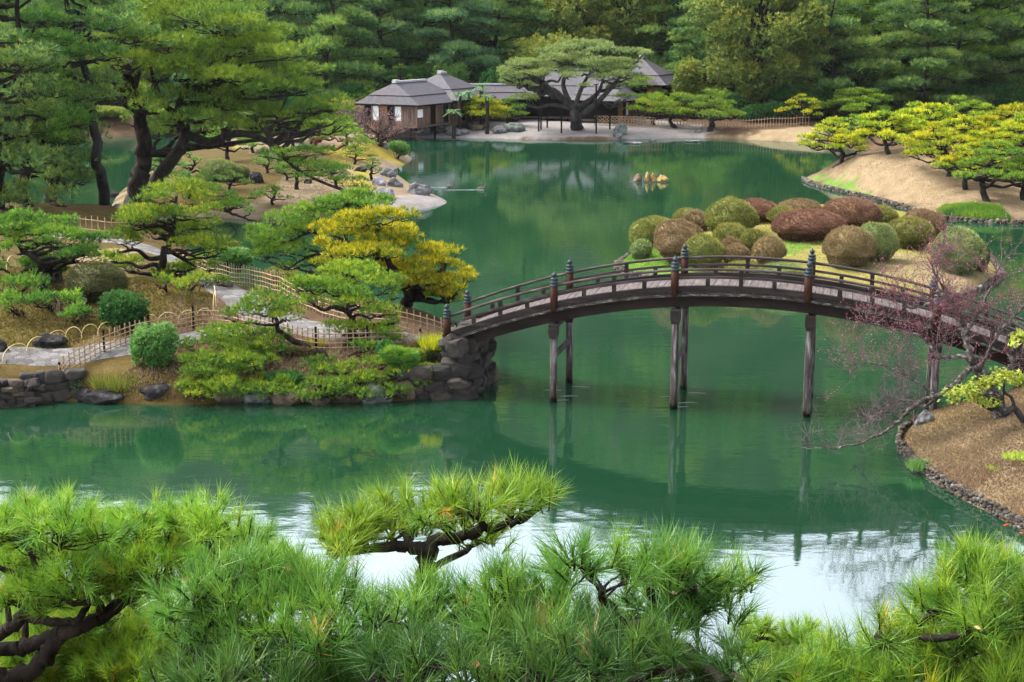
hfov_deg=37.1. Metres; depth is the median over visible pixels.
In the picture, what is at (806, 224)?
clipped shrub
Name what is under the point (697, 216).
clipped shrub
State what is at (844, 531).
water
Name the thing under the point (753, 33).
broadleaf tree
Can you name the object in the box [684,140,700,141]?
stepping slab
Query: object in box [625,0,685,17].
forest pine
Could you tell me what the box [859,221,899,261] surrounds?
clipped shrub
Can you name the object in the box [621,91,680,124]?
pine tree
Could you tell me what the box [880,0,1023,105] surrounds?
forest pine
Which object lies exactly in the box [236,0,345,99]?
forest pine
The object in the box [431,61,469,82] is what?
round tree
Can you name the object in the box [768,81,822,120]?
round tree
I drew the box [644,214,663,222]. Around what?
clipped shrub
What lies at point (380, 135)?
plum tree
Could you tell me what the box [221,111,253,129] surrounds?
pine tree
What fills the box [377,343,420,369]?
leafy shrub
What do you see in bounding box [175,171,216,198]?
pine tree
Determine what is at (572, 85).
tea house
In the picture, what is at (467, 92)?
cycad
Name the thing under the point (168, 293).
moss grass
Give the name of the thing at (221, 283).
rock
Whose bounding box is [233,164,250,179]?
clipped shrub
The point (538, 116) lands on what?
prop pole
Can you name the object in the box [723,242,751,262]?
clipped shrub
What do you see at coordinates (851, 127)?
garden pine
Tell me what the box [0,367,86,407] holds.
stone wall
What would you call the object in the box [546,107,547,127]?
prop pole
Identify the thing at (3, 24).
forest pine
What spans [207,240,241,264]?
leafy shrub
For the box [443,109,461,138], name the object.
cycad
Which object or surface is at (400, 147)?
leafy shrub
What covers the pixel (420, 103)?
tea house
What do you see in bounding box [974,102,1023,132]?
garden pine
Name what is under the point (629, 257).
fresh grass
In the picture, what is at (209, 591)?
pine
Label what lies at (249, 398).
rock
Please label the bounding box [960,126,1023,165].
garden pine
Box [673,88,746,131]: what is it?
pine tree
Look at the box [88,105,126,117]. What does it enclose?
round tree
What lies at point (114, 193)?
rock
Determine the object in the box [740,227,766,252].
clipped shrub
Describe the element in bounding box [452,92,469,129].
cycad
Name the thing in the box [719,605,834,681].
pine
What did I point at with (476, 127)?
rock
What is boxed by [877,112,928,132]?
garden pine
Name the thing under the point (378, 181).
rock
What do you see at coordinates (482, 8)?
forest pine
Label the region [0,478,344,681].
pine
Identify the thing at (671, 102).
pine tree
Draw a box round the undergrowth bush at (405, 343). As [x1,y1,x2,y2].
[397,340,419,347]
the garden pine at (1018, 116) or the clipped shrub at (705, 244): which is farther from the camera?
the garden pine at (1018, 116)
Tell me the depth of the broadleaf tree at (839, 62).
169.89 m
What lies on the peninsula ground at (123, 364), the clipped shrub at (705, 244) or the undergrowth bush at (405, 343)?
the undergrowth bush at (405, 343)
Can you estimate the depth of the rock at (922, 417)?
44.17 m
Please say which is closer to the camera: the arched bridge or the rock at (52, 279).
the arched bridge
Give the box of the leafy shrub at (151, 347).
[127,320,179,368]
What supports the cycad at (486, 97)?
on the bank ground at (784, 131)
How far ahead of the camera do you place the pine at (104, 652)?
10.12 m
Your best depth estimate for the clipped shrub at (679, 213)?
88.40 m
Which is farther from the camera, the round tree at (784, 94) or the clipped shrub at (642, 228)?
the round tree at (784, 94)
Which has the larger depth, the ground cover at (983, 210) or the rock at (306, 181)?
the rock at (306, 181)
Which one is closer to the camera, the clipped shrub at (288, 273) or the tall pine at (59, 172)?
the clipped shrub at (288, 273)
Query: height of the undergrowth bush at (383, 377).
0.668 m
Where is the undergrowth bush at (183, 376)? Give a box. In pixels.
[174,371,206,393]
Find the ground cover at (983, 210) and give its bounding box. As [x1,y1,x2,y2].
[936,200,1012,221]
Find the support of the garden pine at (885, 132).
on the bank ground at (784, 131)
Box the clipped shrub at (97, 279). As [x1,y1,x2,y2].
[64,260,128,301]
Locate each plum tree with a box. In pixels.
[336,96,367,126]
[353,104,427,147]
[785,207,1023,462]
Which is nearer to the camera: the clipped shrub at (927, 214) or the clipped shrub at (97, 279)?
the clipped shrub at (97, 279)
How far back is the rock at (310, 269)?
71.18 m
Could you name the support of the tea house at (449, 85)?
on the bank ground at (784, 131)
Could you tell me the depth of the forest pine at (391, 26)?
175.57 m
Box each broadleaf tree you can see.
[72,1,174,105]
[508,0,621,67]
[572,0,675,57]
[685,0,834,103]
[769,6,858,94]
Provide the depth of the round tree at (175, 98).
165.41 m
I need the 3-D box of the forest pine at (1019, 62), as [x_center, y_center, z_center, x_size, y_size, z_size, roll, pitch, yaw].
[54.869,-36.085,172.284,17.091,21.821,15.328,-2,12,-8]
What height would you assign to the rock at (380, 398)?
1.146 m
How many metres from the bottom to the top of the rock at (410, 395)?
1.063 m
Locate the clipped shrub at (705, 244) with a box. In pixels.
[680,231,724,267]
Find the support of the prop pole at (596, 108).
on the bank ground at (784, 131)
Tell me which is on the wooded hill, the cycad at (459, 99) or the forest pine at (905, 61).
the forest pine at (905, 61)
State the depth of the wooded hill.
186.08 m
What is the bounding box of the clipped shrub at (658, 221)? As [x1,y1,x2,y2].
[654,217,670,227]
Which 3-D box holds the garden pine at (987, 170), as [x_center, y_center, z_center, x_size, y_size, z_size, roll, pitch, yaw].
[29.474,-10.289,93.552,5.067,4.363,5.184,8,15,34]
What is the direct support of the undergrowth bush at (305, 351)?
on the peninsula ground at (123, 364)
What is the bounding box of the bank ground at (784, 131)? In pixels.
[4,111,1023,222]
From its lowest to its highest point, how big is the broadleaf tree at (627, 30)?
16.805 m
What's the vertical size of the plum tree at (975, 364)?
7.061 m
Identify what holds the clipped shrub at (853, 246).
on the small island at (898, 256)
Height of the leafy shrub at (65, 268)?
1.402 m
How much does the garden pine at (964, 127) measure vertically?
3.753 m
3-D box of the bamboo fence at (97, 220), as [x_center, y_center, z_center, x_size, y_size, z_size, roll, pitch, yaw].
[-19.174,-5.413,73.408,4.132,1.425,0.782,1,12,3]
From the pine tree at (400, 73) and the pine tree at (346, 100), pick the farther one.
the pine tree at (400, 73)
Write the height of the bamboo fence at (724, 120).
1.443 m
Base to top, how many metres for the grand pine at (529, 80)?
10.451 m
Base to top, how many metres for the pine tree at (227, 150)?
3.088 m
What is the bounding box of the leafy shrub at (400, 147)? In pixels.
[387,140,410,158]
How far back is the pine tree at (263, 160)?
106.03 m
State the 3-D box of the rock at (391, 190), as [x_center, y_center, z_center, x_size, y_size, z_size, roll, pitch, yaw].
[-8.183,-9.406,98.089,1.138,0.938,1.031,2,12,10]
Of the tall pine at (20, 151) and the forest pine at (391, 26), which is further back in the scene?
the forest pine at (391, 26)
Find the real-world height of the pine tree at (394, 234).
4.415 m
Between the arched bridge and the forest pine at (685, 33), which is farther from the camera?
the forest pine at (685, 33)
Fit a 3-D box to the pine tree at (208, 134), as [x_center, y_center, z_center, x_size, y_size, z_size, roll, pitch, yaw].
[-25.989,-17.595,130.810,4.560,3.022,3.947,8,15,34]
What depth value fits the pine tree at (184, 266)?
59.61 m
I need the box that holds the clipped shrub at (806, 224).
[771,207,846,241]
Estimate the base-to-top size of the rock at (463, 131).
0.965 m
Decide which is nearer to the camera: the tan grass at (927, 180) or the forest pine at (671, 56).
the tan grass at (927, 180)
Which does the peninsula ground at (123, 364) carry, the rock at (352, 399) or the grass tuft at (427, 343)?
the rock at (352, 399)
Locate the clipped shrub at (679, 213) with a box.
[672,207,693,218]
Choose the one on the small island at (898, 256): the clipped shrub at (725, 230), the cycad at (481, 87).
the clipped shrub at (725, 230)
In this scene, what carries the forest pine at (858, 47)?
on the bank ground at (784, 131)
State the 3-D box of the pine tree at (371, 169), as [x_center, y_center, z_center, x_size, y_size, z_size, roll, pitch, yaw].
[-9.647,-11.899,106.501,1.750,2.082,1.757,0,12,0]
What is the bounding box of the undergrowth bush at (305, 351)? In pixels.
[279,345,316,356]
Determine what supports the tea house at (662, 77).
on the bank ground at (784, 131)
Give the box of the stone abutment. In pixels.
[394,317,499,399]
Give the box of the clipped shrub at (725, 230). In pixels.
[711,222,746,242]
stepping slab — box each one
[623,142,642,143]
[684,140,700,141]
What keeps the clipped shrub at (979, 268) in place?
on the small island at (898, 256)
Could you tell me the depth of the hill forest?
183.88 m
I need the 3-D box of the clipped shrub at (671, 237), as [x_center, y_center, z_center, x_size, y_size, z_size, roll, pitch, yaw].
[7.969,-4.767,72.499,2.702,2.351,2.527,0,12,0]
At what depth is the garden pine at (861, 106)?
159.38 m
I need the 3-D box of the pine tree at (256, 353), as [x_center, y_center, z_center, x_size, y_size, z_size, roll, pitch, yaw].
[-6.581,0.130,49.164,8.764,3.741,4.461,0,12,0]
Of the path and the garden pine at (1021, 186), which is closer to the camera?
the path
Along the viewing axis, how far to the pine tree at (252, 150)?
115.18 m
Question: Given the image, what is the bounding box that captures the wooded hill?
[73,0,1023,112]
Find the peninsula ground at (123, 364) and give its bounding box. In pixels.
[0,202,442,404]
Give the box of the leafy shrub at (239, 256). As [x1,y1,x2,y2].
[215,246,253,272]
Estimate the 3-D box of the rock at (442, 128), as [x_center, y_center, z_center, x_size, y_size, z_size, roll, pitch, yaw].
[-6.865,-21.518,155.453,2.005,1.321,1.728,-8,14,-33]
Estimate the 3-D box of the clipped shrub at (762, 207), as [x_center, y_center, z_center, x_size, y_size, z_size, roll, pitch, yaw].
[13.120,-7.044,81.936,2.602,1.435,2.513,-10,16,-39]
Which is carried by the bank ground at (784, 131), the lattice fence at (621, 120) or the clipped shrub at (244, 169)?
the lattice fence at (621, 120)
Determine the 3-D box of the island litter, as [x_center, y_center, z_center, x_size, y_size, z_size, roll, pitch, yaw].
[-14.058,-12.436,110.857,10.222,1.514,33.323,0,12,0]
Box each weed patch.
[986,464,999,471]
[999,449,1023,460]
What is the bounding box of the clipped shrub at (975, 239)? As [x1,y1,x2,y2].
[931,224,988,274]
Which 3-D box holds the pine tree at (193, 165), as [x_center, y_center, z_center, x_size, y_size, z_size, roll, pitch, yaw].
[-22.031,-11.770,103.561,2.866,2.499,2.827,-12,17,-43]
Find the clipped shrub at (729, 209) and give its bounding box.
[704,195,759,231]
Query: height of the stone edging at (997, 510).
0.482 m
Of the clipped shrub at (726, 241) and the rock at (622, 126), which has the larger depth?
the rock at (622, 126)
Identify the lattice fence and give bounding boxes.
[594,115,654,126]
[632,110,649,117]
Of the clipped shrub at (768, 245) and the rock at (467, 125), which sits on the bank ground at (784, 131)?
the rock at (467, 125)
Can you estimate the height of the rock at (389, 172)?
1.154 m
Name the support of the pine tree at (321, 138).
on the island ground at (242, 157)
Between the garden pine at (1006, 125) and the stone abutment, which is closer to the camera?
the stone abutment
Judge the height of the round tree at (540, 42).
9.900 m
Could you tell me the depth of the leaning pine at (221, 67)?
90.10 m
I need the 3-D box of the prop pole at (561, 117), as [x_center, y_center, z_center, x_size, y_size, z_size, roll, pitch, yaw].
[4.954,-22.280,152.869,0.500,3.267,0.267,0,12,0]
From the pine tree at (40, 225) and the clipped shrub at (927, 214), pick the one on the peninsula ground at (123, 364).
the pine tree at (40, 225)
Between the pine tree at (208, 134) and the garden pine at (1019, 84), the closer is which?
the pine tree at (208, 134)
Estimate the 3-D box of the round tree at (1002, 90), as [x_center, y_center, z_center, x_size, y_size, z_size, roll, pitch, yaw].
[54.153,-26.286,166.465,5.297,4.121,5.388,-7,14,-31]
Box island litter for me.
[247,149,388,199]
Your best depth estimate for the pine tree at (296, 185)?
99.05 m
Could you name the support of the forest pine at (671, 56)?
on the wooded hill
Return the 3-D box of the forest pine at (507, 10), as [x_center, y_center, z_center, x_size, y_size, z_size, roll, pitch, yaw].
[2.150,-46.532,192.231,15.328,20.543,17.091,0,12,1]
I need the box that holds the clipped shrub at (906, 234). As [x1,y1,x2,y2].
[886,215,936,249]
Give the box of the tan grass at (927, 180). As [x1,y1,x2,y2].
[814,151,1023,213]
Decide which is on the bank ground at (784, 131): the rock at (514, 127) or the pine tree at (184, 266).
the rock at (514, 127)
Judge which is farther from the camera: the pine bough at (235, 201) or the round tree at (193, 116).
the round tree at (193, 116)
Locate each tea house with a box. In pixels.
[354,79,463,140]
[398,70,496,127]
[470,83,524,121]
[517,68,634,120]
[570,84,637,123]
[610,55,673,117]
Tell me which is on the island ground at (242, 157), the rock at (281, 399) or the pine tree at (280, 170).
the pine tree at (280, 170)
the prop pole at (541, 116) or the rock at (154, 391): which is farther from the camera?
the prop pole at (541, 116)
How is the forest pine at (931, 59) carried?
on the bank ground at (784, 131)
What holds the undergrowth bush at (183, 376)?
on the peninsula ground at (123, 364)
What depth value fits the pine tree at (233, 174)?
98.32 m
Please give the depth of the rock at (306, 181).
102.03 m
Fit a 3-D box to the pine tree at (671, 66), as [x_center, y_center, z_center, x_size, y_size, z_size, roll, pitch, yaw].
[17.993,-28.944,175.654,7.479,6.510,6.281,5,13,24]
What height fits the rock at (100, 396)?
0.539 m
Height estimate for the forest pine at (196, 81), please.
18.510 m
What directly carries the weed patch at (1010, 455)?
on the sloping bank at (985, 487)
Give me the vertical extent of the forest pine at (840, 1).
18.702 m
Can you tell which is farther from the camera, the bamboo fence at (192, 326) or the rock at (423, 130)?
the rock at (423, 130)
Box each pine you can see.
[0,0,60,96]
[0,0,126,202]
[0,0,162,205]
[0,26,89,212]
[0,27,124,202]
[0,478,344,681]
[0,581,193,681]
[13,0,104,100]
[78,0,356,204]
[127,509,793,681]
[134,583,807,681]
[135,3,221,97]
[155,0,299,101]
[224,2,296,23]
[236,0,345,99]
[261,0,398,114]
[300,0,349,28]
[302,448,574,681]
[319,0,443,93]
[344,0,489,86]
[380,1,436,22]
[385,0,503,81]
[439,0,555,82]
[486,0,571,26]
[496,37,654,130]
[614,0,711,69]
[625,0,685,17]
[665,0,736,102]
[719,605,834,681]
[734,524,1023,681]
[767,0,902,117]
[774,93,822,124]
[795,116,871,167]
[801,0,921,59]
[817,87,894,119]
[826,113,876,142]
[828,0,949,100]
[852,108,924,154]
[861,0,955,65]
[872,0,999,118]
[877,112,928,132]
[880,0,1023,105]
[883,100,963,137]
[897,120,1007,176]
[926,0,1023,95]
[928,113,994,146]
[929,94,1004,134]
[931,140,1006,189]
[947,3,1023,48]
[950,139,1023,201]
[953,0,1023,105]
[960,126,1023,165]
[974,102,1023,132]
[987,82,1023,89]
[988,116,1023,171]
[990,147,1023,200]
[991,110,1023,144]
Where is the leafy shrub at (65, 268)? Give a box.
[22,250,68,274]
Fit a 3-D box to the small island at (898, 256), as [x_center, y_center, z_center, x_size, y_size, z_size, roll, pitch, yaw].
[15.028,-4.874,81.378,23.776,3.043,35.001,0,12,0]
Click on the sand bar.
(648, 182)
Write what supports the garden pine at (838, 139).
on the bank ground at (784, 131)
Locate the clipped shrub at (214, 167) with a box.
[200,158,239,180]
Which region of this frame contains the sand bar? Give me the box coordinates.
[632,181,663,182]
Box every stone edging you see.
[613,252,1004,300]
[801,176,1023,224]
[895,414,1023,532]
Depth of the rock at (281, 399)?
48.31 m
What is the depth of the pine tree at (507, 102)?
157.84 m
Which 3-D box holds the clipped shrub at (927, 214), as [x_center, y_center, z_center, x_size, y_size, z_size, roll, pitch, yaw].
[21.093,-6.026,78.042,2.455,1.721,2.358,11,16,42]
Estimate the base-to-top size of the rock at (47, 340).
0.771 m
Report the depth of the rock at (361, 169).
110.73 m
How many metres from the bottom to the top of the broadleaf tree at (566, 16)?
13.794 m
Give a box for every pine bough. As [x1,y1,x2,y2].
[186,170,267,222]
[254,143,376,190]
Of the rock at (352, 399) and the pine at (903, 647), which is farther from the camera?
the rock at (352, 399)
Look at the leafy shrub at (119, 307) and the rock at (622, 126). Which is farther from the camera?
the rock at (622, 126)
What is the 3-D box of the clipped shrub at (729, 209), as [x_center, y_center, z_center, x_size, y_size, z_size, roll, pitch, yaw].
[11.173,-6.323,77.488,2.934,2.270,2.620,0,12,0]
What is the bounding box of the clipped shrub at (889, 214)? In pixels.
[875,203,899,224]
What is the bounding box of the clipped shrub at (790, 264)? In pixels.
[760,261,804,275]
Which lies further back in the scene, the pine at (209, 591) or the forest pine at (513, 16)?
the forest pine at (513, 16)
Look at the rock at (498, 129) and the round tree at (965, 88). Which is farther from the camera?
the round tree at (965, 88)
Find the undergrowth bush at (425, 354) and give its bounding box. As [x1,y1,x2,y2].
[411,347,432,362]
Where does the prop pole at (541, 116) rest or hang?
on the bank ground at (784, 131)
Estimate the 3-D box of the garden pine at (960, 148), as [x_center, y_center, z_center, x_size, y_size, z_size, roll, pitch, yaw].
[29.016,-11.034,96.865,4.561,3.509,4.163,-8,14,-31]
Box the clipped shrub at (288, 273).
[263,265,299,282]
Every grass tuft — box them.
[85,367,142,392]
[304,336,326,346]
[415,331,441,349]
[905,456,932,470]
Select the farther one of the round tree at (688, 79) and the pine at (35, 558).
the round tree at (688, 79)
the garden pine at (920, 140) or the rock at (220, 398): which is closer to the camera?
the rock at (220, 398)
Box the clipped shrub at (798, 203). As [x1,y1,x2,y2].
[778,197,821,209]
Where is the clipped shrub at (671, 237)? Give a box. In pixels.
[653,218,703,262]
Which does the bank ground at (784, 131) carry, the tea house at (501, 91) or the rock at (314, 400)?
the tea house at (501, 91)
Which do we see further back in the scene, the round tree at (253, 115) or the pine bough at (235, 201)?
the round tree at (253, 115)
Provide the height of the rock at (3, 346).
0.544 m
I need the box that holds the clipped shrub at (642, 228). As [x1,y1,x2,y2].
[628,218,656,246]
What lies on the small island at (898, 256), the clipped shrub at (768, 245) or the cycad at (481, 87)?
the clipped shrub at (768, 245)
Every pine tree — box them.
[0,206,112,325]
[94,172,234,291]
[150,157,187,177]
[172,284,439,401]
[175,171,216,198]
[177,151,204,175]
[190,121,220,136]
[206,126,259,160]
[212,170,254,190]
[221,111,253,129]
[232,128,264,152]
[241,186,396,289]
[250,153,286,172]
[258,184,294,204]
[271,161,294,179]
[278,256,408,348]
[282,163,310,189]
[296,117,377,153]
[301,203,481,307]
[323,96,367,115]
[325,161,353,185]
[329,119,364,144]
[341,143,377,164]
[352,83,375,115]
[363,157,385,180]
[386,62,414,79]
[462,94,511,128]
[496,97,528,123]
[621,74,669,116]
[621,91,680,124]
[645,91,706,128]
[662,61,681,73]
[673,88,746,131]
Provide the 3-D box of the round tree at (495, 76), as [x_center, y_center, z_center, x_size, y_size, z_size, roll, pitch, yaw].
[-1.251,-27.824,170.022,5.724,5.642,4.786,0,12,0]
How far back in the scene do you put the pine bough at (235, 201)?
84.13 m
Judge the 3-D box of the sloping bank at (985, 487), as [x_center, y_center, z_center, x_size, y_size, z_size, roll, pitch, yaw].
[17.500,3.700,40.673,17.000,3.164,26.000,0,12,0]
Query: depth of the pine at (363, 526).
6.60 m
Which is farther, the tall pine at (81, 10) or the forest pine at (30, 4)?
the forest pine at (30, 4)
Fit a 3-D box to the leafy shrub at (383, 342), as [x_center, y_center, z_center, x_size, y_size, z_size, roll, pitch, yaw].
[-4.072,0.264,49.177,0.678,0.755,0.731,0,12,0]
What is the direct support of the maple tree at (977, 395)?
on the sloping bank at (985, 487)
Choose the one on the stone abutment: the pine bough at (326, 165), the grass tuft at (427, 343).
the grass tuft at (427, 343)
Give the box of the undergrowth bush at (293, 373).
[262,369,305,384]
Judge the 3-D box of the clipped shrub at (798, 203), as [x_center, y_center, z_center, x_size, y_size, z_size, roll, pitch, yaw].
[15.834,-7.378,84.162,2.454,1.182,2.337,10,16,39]
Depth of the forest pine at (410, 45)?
177.67 m
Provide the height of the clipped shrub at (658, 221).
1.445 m
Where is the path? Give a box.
[0,233,441,365]
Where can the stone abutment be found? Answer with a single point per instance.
(466, 368)
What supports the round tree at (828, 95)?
on the bank ground at (784, 131)
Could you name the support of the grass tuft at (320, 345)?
on the peninsula ground at (123, 364)
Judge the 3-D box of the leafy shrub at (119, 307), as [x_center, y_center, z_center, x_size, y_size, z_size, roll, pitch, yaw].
[-13.282,-1.036,51.919,1.692,1.617,2.233,-6,14,-27]
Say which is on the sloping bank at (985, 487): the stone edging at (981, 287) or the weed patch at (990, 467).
the weed patch at (990, 467)
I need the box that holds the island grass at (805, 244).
[643,204,954,287]
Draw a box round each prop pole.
[537,100,540,131]
[540,101,542,129]
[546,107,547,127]
[559,102,563,132]
[594,84,598,133]
[607,101,611,128]
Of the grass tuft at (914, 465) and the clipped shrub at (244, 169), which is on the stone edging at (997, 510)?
the grass tuft at (914, 465)
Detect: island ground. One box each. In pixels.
[112,132,446,219]
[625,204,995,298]
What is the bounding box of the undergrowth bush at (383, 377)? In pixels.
[360,370,390,384]
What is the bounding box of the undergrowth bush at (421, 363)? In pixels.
[415,361,433,365]
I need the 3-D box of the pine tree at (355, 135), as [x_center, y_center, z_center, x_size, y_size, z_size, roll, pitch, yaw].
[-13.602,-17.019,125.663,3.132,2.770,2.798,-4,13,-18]
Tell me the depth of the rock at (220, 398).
48.56 m
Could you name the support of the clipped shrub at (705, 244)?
on the small island at (898, 256)
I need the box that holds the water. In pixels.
[0,135,1023,681]
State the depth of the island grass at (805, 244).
71.73 m
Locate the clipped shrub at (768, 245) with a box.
[751,234,787,264]
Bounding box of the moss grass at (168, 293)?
[0,265,214,365]
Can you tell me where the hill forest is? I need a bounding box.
[0,0,1022,85]
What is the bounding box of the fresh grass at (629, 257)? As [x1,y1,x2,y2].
[622,247,680,271]
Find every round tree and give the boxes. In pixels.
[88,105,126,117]
[147,103,175,134]
[169,95,223,112]
[173,109,213,130]
[228,93,279,116]
[281,89,329,118]
[324,82,367,116]
[395,64,432,78]
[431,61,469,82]
[479,67,518,110]
[508,28,579,76]
[669,56,705,117]
[714,90,759,118]
[738,100,791,121]
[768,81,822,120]
[817,90,863,117]
[864,84,905,117]
[934,82,986,116]
[984,83,1023,115]
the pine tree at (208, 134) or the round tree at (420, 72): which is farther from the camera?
the round tree at (420, 72)
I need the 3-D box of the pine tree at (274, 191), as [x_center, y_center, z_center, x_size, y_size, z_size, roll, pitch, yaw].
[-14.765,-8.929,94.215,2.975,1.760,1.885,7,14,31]
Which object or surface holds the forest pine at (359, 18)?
on the bank ground at (784, 131)
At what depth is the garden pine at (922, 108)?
107.22 m
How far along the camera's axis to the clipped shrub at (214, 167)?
101.75 m
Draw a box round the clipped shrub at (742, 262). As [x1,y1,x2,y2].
[725,260,760,272]
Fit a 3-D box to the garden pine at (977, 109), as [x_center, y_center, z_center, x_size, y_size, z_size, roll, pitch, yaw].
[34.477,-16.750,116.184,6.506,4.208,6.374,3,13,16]
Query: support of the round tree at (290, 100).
on the bank ground at (784, 131)
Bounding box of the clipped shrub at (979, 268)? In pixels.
[976,238,991,271]
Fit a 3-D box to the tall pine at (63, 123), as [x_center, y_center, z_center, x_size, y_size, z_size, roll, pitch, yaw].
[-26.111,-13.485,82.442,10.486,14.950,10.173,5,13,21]
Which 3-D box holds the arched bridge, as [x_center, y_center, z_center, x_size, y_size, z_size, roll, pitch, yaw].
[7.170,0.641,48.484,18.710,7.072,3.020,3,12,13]
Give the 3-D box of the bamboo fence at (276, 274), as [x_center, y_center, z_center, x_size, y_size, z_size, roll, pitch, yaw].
[-8.732,-1.744,58.454,2.161,2.087,18.721,-11,16,-41]
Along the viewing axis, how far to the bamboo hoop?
49.40 m
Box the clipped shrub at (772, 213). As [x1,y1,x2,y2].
[766,205,793,222]
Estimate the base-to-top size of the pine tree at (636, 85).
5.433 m
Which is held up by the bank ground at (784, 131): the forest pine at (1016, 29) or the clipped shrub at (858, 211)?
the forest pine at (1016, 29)
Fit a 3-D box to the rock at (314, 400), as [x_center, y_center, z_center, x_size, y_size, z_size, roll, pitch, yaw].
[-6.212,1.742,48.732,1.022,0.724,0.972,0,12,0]
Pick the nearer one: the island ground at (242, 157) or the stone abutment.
the stone abutment
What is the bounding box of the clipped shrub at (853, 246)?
[821,224,877,268]
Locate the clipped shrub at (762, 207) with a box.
[744,197,777,221]
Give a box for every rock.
[0,339,8,351]
[32,333,67,348]
[35,272,56,284]
[73,387,90,401]
[79,388,124,404]
[110,190,118,196]
[139,382,170,400]
[214,382,244,402]
[216,280,232,286]
[242,386,270,403]
[249,171,263,183]
[268,385,305,404]
[303,386,330,404]
[304,179,311,183]
[304,268,314,279]
[333,382,361,402]
[354,166,366,171]
[360,379,393,403]
[372,177,385,185]
[376,188,394,197]
[380,167,396,177]
[387,177,402,186]
[390,378,415,399]
[406,182,432,195]
[413,127,430,134]
[436,124,451,132]
[445,128,469,135]
[462,122,473,129]
[469,123,483,130]
[491,125,505,133]
[505,122,524,131]
[613,122,627,134]
[613,128,621,138]
[633,174,641,181]
[645,171,655,180]
[656,174,667,181]
[915,409,934,425]
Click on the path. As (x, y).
(53, 357)
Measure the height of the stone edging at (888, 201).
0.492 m
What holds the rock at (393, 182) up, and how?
on the island ground at (242, 157)
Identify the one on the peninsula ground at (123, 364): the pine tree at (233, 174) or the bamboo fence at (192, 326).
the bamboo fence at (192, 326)
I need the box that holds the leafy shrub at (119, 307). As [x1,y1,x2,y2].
[97,288,150,329]
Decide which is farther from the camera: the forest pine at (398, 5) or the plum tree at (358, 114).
the forest pine at (398, 5)
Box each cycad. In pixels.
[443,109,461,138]
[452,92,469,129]
[463,90,476,121]
[473,83,489,124]
[478,94,496,133]
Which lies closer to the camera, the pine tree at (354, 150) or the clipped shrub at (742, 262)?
the clipped shrub at (742, 262)
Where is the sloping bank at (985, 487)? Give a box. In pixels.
[903,390,1023,529]
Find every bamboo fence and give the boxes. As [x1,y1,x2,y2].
[58,306,438,370]
[73,213,158,240]
[182,247,456,337]
[625,116,808,128]
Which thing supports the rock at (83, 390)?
on the peninsula ground at (123, 364)
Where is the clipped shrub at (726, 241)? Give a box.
[721,235,740,247]
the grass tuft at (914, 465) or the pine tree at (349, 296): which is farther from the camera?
the pine tree at (349, 296)
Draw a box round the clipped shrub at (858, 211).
[821,196,882,226]
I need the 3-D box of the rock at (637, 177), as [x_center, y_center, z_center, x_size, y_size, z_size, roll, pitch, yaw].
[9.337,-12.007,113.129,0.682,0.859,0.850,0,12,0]
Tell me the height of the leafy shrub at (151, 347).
2.013 m
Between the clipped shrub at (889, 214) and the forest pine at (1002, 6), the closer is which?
the clipped shrub at (889, 214)
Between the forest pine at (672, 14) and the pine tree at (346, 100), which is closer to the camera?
the pine tree at (346, 100)
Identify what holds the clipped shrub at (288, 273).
on the peninsula ground at (123, 364)
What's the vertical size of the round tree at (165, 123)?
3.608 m
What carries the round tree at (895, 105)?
on the bank ground at (784, 131)
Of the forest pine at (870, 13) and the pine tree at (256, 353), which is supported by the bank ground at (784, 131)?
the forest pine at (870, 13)
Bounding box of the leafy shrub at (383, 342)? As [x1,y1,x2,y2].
[375,338,394,351]
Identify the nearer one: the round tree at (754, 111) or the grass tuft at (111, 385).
the grass tuft at (111, 385)
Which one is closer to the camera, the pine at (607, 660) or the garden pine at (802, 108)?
the pine at (607, 660)
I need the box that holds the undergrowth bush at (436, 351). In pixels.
[408,343,441,355]
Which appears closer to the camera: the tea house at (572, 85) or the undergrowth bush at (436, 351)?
the undergrowth bush at (436, 351)
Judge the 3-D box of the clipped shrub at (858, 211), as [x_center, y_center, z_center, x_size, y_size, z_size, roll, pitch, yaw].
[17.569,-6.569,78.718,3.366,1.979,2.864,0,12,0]
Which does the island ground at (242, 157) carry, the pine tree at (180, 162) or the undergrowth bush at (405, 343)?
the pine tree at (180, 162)
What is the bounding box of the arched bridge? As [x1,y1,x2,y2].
[442,243,1023,416]
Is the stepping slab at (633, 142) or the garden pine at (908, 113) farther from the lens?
the stepping slab at (633, 142)
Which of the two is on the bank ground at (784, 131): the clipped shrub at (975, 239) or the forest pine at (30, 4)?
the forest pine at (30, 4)
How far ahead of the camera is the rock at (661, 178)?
112.83 m
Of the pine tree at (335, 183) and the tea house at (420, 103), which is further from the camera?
the tea house at (420, 103)
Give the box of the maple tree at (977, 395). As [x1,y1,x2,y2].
[937,328,1023,423]
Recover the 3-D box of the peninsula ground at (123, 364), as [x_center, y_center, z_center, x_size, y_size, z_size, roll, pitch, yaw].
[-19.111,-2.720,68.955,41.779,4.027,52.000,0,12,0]
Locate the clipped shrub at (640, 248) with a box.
[629,238,652,259]
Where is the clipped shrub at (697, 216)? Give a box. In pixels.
[682,208,708,230]
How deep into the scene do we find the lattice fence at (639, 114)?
167.95 m
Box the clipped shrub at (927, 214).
[903,207,946,236]

